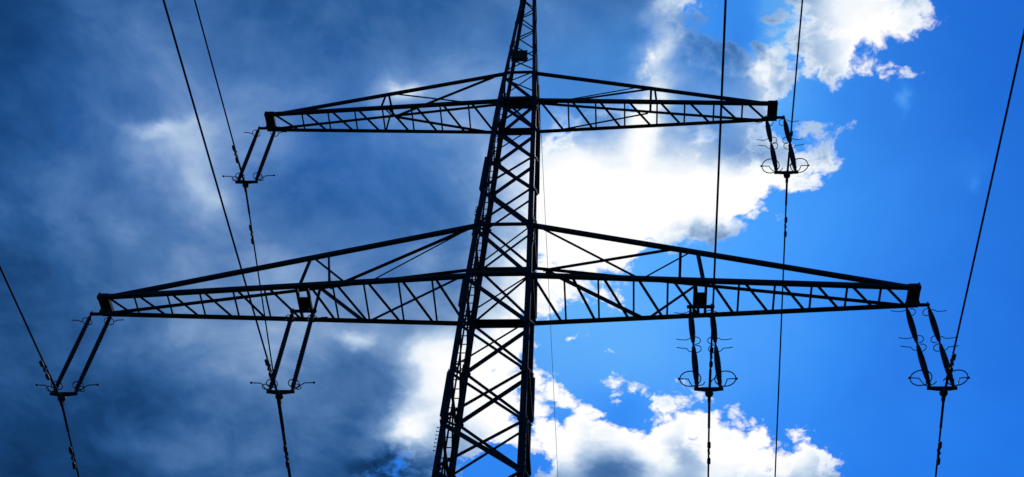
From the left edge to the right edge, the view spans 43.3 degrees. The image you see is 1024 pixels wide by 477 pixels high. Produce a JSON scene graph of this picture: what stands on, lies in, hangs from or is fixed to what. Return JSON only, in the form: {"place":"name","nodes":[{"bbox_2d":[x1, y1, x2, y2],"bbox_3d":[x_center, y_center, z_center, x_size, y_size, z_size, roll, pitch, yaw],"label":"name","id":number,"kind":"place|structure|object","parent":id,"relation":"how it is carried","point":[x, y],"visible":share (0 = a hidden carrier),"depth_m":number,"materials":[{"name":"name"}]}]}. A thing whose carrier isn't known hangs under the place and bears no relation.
{"place":"outdoors","nodes":[
{"label":"outdoors","id":0,"kind":"place"},
{"bbox_2d":[0,0,1023,476],"label":"sky","id":1,"kind":"structure","parent":0,"point":[107,182],"materials":[{"name":"blue"}]},
{"bbox_3d":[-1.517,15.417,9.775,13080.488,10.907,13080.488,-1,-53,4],"label":"ground","id":2,"kind":"structure","parent":0,"visible":0},
{"bbox_2d":[90,0,929,476],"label":"transmission tower","id":3,"kind":"structure","parent":2,"relation":"on","point":[480,270],"depth_m":28.83,"materials":[{"name":"black metal"}]},
{"bbox_2d":[35,311,123,406],"bbox_3d":[-9.222,2.501,27.697,1.370,2.829,0.324,-1,-53,4],"label":"insulator set","id":4,"kind":"object","parent":3,"relation":"hanging from","point":[62,398],"visible":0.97,"depth_m":27.45,"materials":[{"name":"brown ceramic"}]},
{"bbox_2d":[0,266,79,476],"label":"power line","id":5,"kind":"object","parent":4,"relation":"hanging from","point":[44,366],"visible":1,"depth_m":25.98,"materials":[{"name":"metal"}]},
{"bbox_2d":[222,126,286,191],"bbox_3d":[-6.646,-2.146,33.613,1.370,2.829,0.324,-1,-53,4],"label":"insulator set","id":6,"kind":"object","parent":3,"relation":"hanging from","point":[244,165],"visible":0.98,"depth_m":33.32,"materials":[{"name":"brown ceramic"}]},
{"bbox_2d":[194,0,289,476],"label":"power line","id":7,"kind":"object","parent":6,"relation":"hanging from","point":[241,172],"visible":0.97,"depth_m":32.54,"materials":[{"name":"metal"}]},
{"bbox_2d":[250,308,327,404],"bbox_3d":[-4.675,2.420,27.377,1.370,2.829,0.324,-1,-53,4],"label":"insulator set","id":8,"kind":"object","parent":3,"relation":"hanging from","point":[279,397],"visible":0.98,"depth_m":27.12,"materials":[{"name":"brown ceramic"}]},
{"bbox_2d":[162,0,290,476],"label":"power line","id":9,"kind":"object","parent":8,"relation":"hanging from","point":[268,365],"visible":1,"depth_m":23.50,"materials":[{"name":"metal"}]},
{"bbox_2d":[537,52,557,472],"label":"earth wire","id":10,"kind":"object","parent":3,"relation":"attached to","point":[547,264],"visible":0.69,"depth_m":49.04,"materials":[{"name":"black metal"}]},
{"bbox_2d":[674,303,737,402],"bbox_3d":[3.995,2.289,26.737,1.204,2.829,0.441,-1,-53,4],"label":"insulator set","id":11,"kind":"object","parent":3,"relation":"hanging from","point":[717,363],"visible":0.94,"depth_m":26.37,"materials":[{"name":"brown ceramic"}]},
{"bbox_2d":[707,0,726,476],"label":"power line","id":12,"kind":"object","parent":11,"relation":"hanging from","point":[715,245],"visible":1,"depth_m":22.80,"materials":[{"name":"metal"}]},
{"bbox_2d":[753,115,809,181],"bbox_3d":[6.791,-2.337,32.604,1.204,2.829,0.441,-1,-53,4],"label":"insulator set","id":13,"kind":"object","parent":3,"relation":"hanging from","point":[793,159],"visible":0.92,"depth_m":32.26,"materials":[{"name":"brown ceramic"}]},
{"bbox_2d":[774,0,802,476],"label":"power line","id":14,"kind":"object","parent":13,"relation":"hanging from","point":[786,191],"visible":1,"depth_m":31.85,"materials":[{"name":"metal"}]},
{"bbox_2d":[891,302,969,400],"bbox_3d":[8.540,2.232,26.385,1.204,2.829,0.441,-1,-53,4],"label":"insulator set","id":15,"kind":"object","parent":3,"relation":"hanging from","point":[921,357],"visible":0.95,"depth_m":26.14,"materials":[{"name":"brown ceramic"}]},
{"bbox_2d":[935,30,1023,476],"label":"power line","id":16,"kind":"object","parent":15,"relation":"hanging from","point":[950,371],"visible":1,"depth_m":22.95,"materials":[{"name":"metal"}]}
]}

